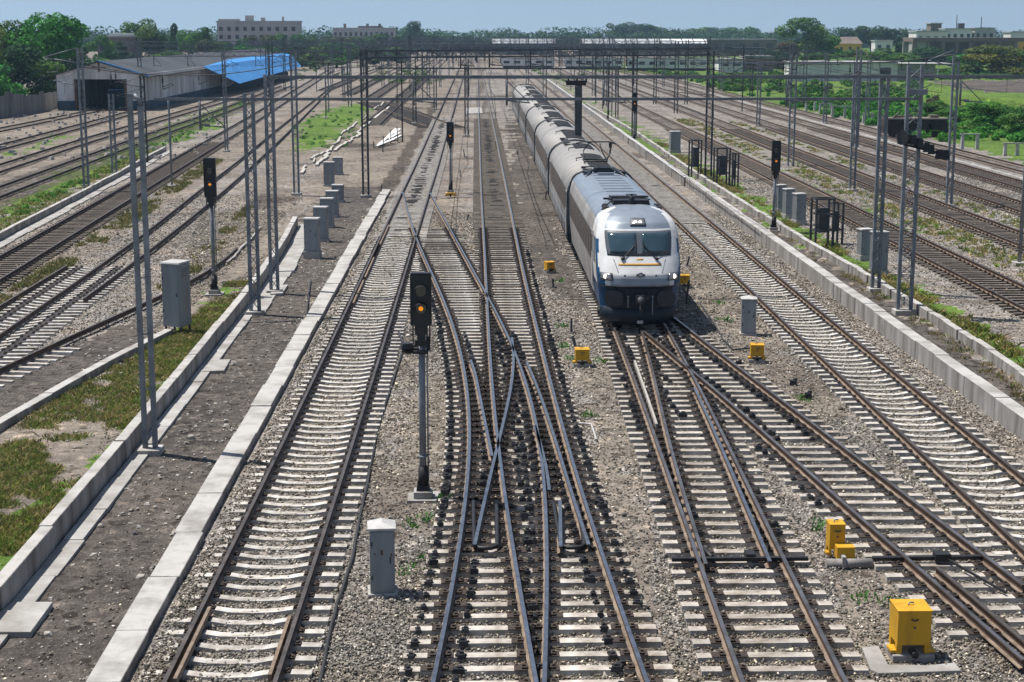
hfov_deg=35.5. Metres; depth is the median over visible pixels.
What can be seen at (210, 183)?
railway signal
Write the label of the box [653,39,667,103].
mast
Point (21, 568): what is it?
retaining wall
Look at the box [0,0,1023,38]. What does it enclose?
sky
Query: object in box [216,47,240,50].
tree
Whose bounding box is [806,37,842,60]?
tree
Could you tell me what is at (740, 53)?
platform roof
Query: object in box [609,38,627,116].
mast
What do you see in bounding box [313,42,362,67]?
tree
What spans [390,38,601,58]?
gantry
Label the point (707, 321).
junction box
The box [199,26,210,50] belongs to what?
tree
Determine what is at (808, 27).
tree
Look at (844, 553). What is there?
switch machine
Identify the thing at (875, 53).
tree
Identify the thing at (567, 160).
train coach
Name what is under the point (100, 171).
grass
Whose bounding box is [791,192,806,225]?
cabinet
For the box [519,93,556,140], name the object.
train coach
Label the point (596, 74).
mast
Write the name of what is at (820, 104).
post fence
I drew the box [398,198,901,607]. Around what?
grass
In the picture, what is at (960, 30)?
building
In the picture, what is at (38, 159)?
railway track
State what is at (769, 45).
window
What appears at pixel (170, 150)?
lattice mast
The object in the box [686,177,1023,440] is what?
wall
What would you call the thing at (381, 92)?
railway track
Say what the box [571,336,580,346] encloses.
stake
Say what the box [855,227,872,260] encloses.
cabinet
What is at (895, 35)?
tree
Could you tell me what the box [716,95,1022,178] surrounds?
path slabs
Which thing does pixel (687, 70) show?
overhead wire
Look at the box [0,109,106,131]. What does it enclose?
railway track
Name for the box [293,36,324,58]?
tree
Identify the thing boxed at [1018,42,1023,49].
building
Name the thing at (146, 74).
span wire
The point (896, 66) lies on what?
long shed
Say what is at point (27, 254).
railway track
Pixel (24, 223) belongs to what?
wall
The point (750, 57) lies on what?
mast
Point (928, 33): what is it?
building
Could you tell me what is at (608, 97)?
lattice mast
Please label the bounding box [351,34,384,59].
tree
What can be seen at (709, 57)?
mast
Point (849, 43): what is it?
yellow house
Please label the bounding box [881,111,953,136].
derelict wagon
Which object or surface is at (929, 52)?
tree
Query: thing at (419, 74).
mast
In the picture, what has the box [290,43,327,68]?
tree
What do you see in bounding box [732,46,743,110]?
mast
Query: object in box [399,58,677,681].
switch track
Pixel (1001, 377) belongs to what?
grass
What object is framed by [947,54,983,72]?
tree
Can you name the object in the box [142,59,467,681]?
railway track
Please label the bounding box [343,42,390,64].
tree
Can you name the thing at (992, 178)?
railway track
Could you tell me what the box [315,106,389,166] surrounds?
cable trough
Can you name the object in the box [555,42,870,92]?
overhead wire
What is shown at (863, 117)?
post fence
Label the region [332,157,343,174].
cabinet
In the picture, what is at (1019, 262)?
lattice mast
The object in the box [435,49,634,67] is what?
span wire
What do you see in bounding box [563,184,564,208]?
window
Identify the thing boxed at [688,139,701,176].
steel rack
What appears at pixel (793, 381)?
junction box
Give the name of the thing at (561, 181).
window
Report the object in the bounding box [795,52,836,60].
tree
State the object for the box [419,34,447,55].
tree
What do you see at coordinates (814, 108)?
post fence
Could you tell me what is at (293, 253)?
path slabs
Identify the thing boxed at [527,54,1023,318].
railway track
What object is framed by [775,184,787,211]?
cabinet
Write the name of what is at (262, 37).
tree
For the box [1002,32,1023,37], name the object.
building
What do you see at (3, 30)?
tree
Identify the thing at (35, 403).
wall
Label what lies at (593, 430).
cable
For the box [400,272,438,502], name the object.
railway signal
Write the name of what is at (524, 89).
train coach
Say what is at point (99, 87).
train shed
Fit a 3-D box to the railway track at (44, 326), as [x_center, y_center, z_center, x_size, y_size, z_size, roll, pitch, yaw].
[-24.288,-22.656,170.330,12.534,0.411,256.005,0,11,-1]
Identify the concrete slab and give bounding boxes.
[0,602,52,637]
[202,359,230,373]
[270,284,287,295]
[279,263,297,272]
[466,107,482,113]
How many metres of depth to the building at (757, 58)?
402.64 m
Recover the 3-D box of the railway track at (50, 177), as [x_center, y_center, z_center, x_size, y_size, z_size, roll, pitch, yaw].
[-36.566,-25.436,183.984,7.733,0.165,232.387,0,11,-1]
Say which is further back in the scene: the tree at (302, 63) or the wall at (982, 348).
the tree at (302, 63)
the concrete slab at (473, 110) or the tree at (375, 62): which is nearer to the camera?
the concrete slab at (473, 110)
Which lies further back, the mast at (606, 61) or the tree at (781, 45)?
the tree at (781, 45)
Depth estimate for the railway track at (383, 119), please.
211.45 m
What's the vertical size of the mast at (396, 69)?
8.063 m
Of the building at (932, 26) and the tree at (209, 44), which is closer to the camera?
the tree at (209, 44)
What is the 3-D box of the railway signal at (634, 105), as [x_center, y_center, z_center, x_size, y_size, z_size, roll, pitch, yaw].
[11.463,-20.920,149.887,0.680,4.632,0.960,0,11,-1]
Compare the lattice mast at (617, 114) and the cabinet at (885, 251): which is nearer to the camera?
the cabinet at (885, 251)
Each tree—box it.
[0,19,26,76]
[0,44,49,95]
[0,64,27,95]
[2,12,90,82]
[23,58,65,95]
[55,45,92,70]
[85,35,118,60]
[85,56,110,63]
[111,49,143,59]
[114,41,128,58]
[119,18,158,52]
[142,31,174,55]
[151,50,184,55]
[167,23,182,54]
[176,29,202,53]
[195,39,224,52]
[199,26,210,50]
[213,38,251,49]
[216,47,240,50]
[236,45,279,50]
[245,34,279,45]
[268,33,305,55]
[275,44,309,66]
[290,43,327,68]
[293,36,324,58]
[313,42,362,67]
[318,36,355,58]
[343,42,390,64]
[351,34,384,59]
[371,44,406,64]
[379,33,406,55]
[401,20,427,49]
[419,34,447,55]
[606,22,637,38]
[624,23,666,38]
[660,30,684,37]
[689,27,711,36]
[705,27,730,37]
[725,26,759,38]
[760,50,794,68]
[765,41,801,60]
[774,17,841,53]
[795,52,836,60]
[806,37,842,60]
[833,48,895,60]
[838,28,864,44]
[853,25,889,50]
[878,29,908,47]
[878,53,919,61]
[892,41,902,53]
[909,47,962,64]
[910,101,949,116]
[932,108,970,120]
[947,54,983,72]
[956,44,1023,74]
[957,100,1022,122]
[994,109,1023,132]
[1004,48,1023,67]
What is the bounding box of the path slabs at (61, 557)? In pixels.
[0,315,251,647]
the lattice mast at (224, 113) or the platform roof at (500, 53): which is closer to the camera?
the lattice mast at (224, 113)
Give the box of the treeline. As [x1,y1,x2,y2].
[0,25,1023,50]
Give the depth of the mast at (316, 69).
271.96 m
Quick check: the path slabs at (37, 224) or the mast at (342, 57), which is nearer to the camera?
the path slabs at (37, 224)
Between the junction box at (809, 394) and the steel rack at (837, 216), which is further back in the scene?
the steel rack at (837, 216)
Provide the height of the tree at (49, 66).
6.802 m
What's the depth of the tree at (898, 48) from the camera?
496.80 m
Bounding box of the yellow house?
[835,37,862,56]
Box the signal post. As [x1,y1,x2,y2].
[565,79,586,136]
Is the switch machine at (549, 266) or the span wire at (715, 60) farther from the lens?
the span wire at (715, 60)
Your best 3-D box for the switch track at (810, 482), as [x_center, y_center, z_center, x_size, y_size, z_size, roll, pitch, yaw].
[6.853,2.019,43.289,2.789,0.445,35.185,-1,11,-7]
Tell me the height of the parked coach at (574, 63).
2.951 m
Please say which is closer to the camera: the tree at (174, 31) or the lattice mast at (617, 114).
the lattice mast at (617, 114)
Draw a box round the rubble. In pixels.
[19,242,343,681]
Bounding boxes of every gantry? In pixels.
[116,42,816,95]
[116,47,834,106]
[123,38,742,86]
[154,65,949,315]
[244,38,676,72]
[257,35,650,64]
[258,42,730,74]
[263,74,1023,292]
[359,48,714,197]
[375,50,711,137]
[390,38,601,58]
[695,61,895,126]
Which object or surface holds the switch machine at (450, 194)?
on the ground at (390, 164)
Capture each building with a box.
[95,33,137,57]
[216,15,302,52]
[332,24,396,45]
[705,39,777,55]
[715,58,744,71]
[739,55,774,71]
[871,40,893,56]
[902,37,1023,64]
[908,31,948,36]
[926,23,942,30]
[938,18,972,36]
[972,17,995,36]
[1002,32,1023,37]
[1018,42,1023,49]
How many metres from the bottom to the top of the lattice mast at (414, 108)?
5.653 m
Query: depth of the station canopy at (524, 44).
670.91 m
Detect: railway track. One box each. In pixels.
[0,70,333,290]
[0,81,282,172]
[0,85,289,197]
[0,85,333,374]
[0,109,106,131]
[0,111,137,150]
[0,247,237,387]
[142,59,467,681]
[317,61,394,90]
[340,59,420,94]
[356,101,463,127]
[360,58,445,125]
[369,58,435,97]
[508,55,1023,575]
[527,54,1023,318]
[541,55,1023,253]
[554,54,1020,216]
[619,70,1022,193]
[621,66,1022,172]
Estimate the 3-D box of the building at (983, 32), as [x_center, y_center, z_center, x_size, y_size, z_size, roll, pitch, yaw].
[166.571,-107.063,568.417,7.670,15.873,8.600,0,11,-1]
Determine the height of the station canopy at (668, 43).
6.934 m
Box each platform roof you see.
[376,43,489,60]
[440,46,731,62]
[666,47,765,59]
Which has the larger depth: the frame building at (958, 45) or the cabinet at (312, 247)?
the frame building at (958, 45)
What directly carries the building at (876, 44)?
on the ground at (390, 164)
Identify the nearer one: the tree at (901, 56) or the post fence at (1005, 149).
the post fence at (1005, 149)
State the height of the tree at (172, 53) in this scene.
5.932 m
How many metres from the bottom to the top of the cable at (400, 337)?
0.106 m
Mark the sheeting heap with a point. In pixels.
(393, 134)
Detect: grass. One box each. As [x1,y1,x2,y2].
[0,149,155,230]
[0,157,253,311]
[0,279,247,555]
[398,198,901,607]
[653,141,1023,371]
[674,118,1023,279]
[758,220,1023,400]
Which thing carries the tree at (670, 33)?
on the ground at (390, 164)
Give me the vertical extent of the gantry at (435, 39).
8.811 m
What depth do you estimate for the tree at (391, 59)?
478.47 m
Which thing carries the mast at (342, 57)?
on the ground at (390, 164)
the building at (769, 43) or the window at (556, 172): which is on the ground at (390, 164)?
the building at (769, 43)
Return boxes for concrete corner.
[862,646,960,676]
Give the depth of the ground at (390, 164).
56.07 m
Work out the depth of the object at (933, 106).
188.82 m
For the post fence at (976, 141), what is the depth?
140.77 m
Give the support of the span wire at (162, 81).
attached to the lattice mast at (298, 193)
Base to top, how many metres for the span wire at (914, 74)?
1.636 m
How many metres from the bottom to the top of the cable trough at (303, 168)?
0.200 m
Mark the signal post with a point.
(578, 111)
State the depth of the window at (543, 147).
98.91 m
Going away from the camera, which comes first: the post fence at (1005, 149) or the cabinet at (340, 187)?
the cabinet at (340, 187)
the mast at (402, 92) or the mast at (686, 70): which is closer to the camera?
the mast at (402, 92)
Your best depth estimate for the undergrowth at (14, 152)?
158.92 m
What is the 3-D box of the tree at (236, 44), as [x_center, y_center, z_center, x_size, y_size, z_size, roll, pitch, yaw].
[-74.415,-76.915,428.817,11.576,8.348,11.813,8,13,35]
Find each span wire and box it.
[80,62,292,89]
[80,66,223,86]
[293,57,359,74]
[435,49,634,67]
[611,54,821,68]
[710,69,856,91]
[712,54,956,74]
[829,54,951,70]
[857,66,955,88]
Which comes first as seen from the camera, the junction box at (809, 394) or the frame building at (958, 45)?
the junction box at (809, 394)
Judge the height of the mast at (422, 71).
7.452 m
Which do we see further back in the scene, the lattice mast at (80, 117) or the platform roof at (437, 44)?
the platform roof at (437, 44)
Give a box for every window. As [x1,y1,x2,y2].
[542,147,543,164]
[553,166,554,187]
[556,172,557,193]
[558,175,559,197]
[561,181,562,204]
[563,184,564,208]
[766,43,772,48]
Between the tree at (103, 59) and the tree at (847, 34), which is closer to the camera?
the tree at (103, 59)
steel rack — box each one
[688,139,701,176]
[713,147,730,184]
[728,153,739,187]
[809,197,835,244]
[826,201,844,244]
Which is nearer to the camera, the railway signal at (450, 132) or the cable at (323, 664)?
the cable at (323, 664)
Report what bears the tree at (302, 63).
on the ground at (390, 164)
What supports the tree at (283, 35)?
on the ground at (390, 164)
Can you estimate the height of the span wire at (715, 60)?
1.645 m
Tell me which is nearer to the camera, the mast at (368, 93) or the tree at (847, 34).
the mast at (368, 93)
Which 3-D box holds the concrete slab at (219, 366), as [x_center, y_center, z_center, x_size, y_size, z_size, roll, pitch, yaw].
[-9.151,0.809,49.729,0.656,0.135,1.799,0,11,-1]
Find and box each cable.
[225,227,260,263]
[301,279,310,354]
[318,351,402,681]
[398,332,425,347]
[578,422,597,440]
[699,302,749,349]
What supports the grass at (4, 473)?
on the ground at (390, 164)
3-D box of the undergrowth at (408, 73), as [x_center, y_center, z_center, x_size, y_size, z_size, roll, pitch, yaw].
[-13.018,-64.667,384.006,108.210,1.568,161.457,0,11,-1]
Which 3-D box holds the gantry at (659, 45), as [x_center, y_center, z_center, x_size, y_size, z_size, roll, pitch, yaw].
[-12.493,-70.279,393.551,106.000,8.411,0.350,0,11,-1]
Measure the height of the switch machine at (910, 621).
0.982 m
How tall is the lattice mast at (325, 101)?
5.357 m
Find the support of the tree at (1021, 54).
on the ground at (390, 164)
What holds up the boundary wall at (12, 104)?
on the ground at (390, 164)
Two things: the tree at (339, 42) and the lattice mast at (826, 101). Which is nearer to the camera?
the lattice mast at (826, 101)
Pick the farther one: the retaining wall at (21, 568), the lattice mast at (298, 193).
the lattice mast at (298, 193)
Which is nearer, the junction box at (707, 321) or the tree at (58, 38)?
the junction box at (707, 321)
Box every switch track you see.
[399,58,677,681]
[402,192,563,681]
[495,55,874,681]
[642,317,1023,668]
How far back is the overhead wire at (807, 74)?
152.83 m
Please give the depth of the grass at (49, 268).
81.65 m
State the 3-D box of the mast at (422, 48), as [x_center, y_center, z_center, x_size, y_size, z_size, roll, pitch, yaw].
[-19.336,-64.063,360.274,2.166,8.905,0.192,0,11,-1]
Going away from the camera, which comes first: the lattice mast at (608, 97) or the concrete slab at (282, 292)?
the concrete slab at (282, 292)
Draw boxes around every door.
[547,156,547,190]
[549,160,550,195]
[565,190,566,232]
[880,68,890,80]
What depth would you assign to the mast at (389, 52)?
323.30 m
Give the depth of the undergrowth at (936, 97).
225.10 m
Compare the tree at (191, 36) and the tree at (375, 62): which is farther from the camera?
the tree at (375, 62)
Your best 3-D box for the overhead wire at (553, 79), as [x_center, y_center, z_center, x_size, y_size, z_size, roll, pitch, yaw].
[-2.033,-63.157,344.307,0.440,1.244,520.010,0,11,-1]
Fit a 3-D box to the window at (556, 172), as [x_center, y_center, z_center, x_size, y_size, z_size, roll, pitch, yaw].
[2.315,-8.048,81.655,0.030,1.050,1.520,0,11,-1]
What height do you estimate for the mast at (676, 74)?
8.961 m
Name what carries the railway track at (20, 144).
on the ground at (390, 164)
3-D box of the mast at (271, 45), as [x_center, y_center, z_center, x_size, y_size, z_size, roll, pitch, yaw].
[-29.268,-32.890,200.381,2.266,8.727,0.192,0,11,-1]
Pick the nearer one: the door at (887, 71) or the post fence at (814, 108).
the post fence at (814, 108)
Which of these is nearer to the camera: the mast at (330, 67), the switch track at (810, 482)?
the switch track at (810, 482)
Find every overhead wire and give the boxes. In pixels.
[396,44,464,118]
[480,42,495,118]
[496,45,577,108]
[518,43,713,118]
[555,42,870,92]
[559,42,785,92]
[577,43,941,92]
[583,42,1007,92]
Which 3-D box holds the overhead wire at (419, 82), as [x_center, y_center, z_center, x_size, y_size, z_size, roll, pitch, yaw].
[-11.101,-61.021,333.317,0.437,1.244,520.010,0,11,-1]
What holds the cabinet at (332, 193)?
on the ground at (390, 164)
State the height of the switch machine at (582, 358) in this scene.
0.662 m
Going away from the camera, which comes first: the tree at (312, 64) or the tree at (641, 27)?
the tree at (312, 64)
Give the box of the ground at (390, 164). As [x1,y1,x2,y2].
[0,44,1023,681]
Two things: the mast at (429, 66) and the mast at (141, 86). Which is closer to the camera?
the mast at (141, 86)
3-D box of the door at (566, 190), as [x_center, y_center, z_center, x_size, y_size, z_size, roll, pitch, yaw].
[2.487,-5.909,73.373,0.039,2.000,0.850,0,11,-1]
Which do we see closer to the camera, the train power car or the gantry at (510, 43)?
the train power car
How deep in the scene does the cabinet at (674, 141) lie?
136.73 m
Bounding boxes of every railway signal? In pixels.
[203,158,224,296]
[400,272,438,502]
[445,122,455,192]
[632,93,637,139]
[767,140,780,231]
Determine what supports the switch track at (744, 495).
on the ground at (390, 164)
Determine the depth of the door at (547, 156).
92.92 m
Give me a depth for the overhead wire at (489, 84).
109.50 m
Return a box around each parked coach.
[501,58,554,67]
[564,57,622,67]
[626,57,706,70]
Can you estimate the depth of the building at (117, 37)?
389.05 m
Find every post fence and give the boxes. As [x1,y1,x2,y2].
[805,102,815,110]
[819,103,832,113]
[831,106,856,117]
[862,113,873,123]
[960,133,979,148]
[1002,143,1023,155]
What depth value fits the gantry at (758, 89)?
173.88 m
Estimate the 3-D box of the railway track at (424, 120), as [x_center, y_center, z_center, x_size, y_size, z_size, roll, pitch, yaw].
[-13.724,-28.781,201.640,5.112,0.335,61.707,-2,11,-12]
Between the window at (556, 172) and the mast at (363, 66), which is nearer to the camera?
the window at (556, 172)
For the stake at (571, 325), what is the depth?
55.32 m
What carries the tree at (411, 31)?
on the ground at (390, 164)
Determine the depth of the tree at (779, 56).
428.88 m
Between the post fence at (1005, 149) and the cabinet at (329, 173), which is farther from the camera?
the post fence at (1005, 149)
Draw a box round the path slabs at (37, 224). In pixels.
[0,150,169,248]
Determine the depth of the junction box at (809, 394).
45.48 m
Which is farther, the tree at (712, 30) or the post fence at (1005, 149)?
the tree at (712, 30)
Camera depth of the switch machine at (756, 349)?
50.37 m
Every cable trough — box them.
[300,102,383,174]
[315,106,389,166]
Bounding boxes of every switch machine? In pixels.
[444,193,456,196]
[543,260,555,272]
[573,346,591,367]
[678,273,691,288]
[748,342,765,363]
[824,519,872,568]
[884,599,934,662]
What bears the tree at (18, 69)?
on the ground at (390, 164)
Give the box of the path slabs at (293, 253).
[241,224,303,314]
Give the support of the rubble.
on the ground at (390, 164)
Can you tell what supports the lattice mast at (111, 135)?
on the ground at (390, 164)
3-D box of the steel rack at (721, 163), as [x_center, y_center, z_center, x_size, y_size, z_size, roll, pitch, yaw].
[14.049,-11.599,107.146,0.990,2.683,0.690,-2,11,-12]
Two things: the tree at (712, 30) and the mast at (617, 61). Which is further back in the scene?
the tree at (712, 30)
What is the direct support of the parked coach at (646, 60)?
on the ground at (390, 164)
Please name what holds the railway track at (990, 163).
on the ground at (390, 164)
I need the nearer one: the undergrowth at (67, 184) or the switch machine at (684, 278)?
the switch machine at (684, 278)
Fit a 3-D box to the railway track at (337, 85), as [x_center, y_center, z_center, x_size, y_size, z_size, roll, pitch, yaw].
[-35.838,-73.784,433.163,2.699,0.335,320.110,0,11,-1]
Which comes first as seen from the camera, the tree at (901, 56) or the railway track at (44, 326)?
the railway track at (44, 326)
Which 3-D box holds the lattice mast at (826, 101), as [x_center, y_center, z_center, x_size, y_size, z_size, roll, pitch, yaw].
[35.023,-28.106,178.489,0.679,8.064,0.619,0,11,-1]
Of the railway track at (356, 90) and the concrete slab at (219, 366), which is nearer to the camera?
the concrete slab at (219, 366)
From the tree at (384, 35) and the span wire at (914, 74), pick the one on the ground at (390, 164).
the tree at (384, 35)
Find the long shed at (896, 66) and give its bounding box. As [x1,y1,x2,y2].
[784,61,951,80]
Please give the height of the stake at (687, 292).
0.965 m
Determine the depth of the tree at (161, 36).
400.02 m
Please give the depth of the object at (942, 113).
176.84 m
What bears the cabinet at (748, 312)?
on the ground at (390, 164)
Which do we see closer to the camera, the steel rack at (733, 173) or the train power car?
the train power car
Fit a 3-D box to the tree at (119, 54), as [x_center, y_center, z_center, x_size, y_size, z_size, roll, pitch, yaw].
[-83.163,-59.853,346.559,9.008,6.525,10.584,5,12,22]
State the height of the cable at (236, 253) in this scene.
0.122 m
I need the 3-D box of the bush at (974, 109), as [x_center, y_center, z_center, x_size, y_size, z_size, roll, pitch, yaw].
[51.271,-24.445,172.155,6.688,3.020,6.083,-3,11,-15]
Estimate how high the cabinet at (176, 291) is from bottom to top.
2.566 m
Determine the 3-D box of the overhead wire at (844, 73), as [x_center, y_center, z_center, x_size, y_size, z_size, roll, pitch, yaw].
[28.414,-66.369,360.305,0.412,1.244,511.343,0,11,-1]
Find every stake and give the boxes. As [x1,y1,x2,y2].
[570,318,574,333]
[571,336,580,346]
[685,280,690,303]
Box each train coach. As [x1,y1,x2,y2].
[512,83,542,122]
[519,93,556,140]
[526,104,568,157]
[534,118,593,190]
[548,140,616,245]
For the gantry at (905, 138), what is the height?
9.263 m
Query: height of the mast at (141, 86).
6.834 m
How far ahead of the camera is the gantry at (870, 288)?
62.56 m
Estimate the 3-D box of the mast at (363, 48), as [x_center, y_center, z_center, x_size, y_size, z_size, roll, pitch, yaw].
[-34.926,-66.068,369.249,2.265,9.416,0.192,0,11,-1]
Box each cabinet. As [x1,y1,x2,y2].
[159,259,191,332]
[303,217,321,258]
[312,206,329,241]
[319,197,334,227]
[323,161,334,186]
[325,190,339,216]
[331,184,344,202]
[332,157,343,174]
[367,518,397,597]
[668,131,680,152]
[739,295,757,335]
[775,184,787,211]
[781,188,795,218]
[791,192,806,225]
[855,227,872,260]
[867,230,889,274]
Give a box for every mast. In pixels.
[43,48,89,189]
[108,94,117,174]
[117,75,148,161]
[126,93,163,456]
[167,101,176,186]
[221,49,237,110]
[222,61,229,151]
[265,42,281,97]
[268,43,285,112]
[282,38,294,90]
[290,52,301,195]
[315,50,323,91]
[324,48,332,86]
[324,57,341,110]
[324,74,327,117]
[341,39,348,80]
[342,66,344,97]
[357,34,365,74]
[362,42,373,91]
[367,52,378,121]
[387,40,398,80]
[396,46,410,103]
[401,61,423,141]
[408,36,421,89]
[412,74,417,122]
[415,58,432,115]
[421,36,428,73]
[422,52,437,102]
[426,42,440,97]
[431,36,440,86]
[433,66,437,109]
[448,43,455,74]
[595,52,604,103]
[602,43,618,108]
[607,61,609,120]
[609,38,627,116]
[614,66,619,118]
[615,43,625,89]
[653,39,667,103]
[662,45,671,86]
[674,41,692,112]
[684,40,699,103]
[698,37,710,97]
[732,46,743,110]
[741,52,753,96]
[767,54,797,165]
[821,52,828,123]
[846,64,860,191]
[853,49,883,146]
[928,50,959,205]
[1011,165,1023,266]
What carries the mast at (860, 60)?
on the ground at (390, 164)
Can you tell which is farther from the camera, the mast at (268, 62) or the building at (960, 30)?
the building at (960, 30)
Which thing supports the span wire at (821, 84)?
attached to the lattice mast at (853, 189)
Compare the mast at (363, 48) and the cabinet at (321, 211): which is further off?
the mast at (363, 48)
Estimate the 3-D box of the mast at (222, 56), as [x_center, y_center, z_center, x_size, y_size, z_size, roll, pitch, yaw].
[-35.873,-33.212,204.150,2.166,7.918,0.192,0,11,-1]
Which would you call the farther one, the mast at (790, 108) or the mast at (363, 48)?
the mast at (363, 48)
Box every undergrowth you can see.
[0,101,220,159]
[12,102,363,213]
[274,64,586,84]
[580,67,1023,133]
[792,95,1023,142]
[925,88,1023,109]
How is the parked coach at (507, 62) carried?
on the ground at (390, 164)
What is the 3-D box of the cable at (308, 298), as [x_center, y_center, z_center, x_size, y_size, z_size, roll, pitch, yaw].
[-7.543,-0.987,58.748,0.300,0.069,16.554,-1,11,-5]
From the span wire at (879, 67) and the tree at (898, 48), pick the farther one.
the tree at (898, 48)
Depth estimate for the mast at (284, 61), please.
275.45 m
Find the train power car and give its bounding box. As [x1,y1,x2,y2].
[568,167,680,324]
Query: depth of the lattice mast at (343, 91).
235.91 m
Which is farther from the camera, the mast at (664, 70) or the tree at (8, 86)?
the mast at (664, 70)
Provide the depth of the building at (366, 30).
728.20 m
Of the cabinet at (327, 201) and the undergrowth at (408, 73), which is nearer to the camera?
the cabinet at (327, 201)
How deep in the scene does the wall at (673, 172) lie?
139.82 m
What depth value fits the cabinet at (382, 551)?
29.53 m
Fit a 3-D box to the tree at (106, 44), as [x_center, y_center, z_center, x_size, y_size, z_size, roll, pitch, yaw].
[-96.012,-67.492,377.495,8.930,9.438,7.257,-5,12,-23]
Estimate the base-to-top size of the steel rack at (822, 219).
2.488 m
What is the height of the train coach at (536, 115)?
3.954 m
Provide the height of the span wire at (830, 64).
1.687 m
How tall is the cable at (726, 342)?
0.070 m
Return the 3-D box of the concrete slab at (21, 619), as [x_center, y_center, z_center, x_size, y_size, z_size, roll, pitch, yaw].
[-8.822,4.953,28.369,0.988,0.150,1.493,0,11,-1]
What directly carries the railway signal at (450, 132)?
on the ground at (390, 164)
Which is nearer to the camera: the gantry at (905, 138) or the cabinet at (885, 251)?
the gantry at (905, 138)
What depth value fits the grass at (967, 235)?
94.46 m
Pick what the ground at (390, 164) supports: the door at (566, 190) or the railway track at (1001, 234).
the railway track at (1001, 234)
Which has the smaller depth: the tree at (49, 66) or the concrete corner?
the concrete corner
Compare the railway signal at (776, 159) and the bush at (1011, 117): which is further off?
the bush at (1011, 117)
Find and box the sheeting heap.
[375,128,401,145]
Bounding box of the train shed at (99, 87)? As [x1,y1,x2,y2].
[51,48,300,109]
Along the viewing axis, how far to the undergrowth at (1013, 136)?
167.59 m
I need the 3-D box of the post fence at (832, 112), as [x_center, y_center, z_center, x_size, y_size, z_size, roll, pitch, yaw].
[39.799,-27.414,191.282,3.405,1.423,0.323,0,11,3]
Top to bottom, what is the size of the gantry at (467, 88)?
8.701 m
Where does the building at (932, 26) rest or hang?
on the ground at (390, 164)
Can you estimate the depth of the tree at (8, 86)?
211.39 m
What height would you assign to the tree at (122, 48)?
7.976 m
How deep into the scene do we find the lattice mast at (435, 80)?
210.10 m
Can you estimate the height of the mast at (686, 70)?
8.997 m
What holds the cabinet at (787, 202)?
on the ground at (390, 164)
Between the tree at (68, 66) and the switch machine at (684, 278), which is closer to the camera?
the switch machine at (684, 278)
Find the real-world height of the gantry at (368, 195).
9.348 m
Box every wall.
[0,91,57,117]
[0,146,165,240]
[0,216,297,610]
[0,329,173,431]
[86,189,390,681]
[545,79,687,185]
[585,103,1023,386]
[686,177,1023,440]
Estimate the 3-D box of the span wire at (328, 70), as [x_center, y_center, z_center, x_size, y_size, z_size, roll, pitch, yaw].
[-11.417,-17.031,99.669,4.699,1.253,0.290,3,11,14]
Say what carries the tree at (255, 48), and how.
on the ground at (390, 164)
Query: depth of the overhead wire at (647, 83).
103.66 m
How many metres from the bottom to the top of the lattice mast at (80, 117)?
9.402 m
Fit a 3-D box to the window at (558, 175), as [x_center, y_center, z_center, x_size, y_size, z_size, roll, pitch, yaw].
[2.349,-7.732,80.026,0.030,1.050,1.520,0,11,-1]
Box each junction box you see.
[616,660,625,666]
[702,317,710,324]
[736,359,741,364]
[789,378,796,385]
[804,390,811,399]
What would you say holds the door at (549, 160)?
in the train coach at (567, 160)
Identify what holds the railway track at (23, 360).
on the ground at (390, 164)
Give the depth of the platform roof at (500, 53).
510.40 m
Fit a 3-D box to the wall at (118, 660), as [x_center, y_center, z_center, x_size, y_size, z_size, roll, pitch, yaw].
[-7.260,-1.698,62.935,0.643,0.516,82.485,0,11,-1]
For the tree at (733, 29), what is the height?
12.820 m
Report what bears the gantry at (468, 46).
on the ground at (390, 164)
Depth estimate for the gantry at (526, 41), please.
294.56 m
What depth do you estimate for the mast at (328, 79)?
203.18 m
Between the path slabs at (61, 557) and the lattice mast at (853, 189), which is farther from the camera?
the lattice mast at (853, 189)
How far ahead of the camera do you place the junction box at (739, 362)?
50.03 m
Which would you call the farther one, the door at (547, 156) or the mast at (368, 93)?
the mast at (368, 93)
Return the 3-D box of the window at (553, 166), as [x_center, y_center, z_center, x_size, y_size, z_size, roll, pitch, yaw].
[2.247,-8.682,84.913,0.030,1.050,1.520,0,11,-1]
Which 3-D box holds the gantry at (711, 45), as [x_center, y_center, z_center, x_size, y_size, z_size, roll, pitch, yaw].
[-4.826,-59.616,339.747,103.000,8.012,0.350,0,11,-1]
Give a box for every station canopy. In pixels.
[491,38,556,54]
[578,38,713,54]
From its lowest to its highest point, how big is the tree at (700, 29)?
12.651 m

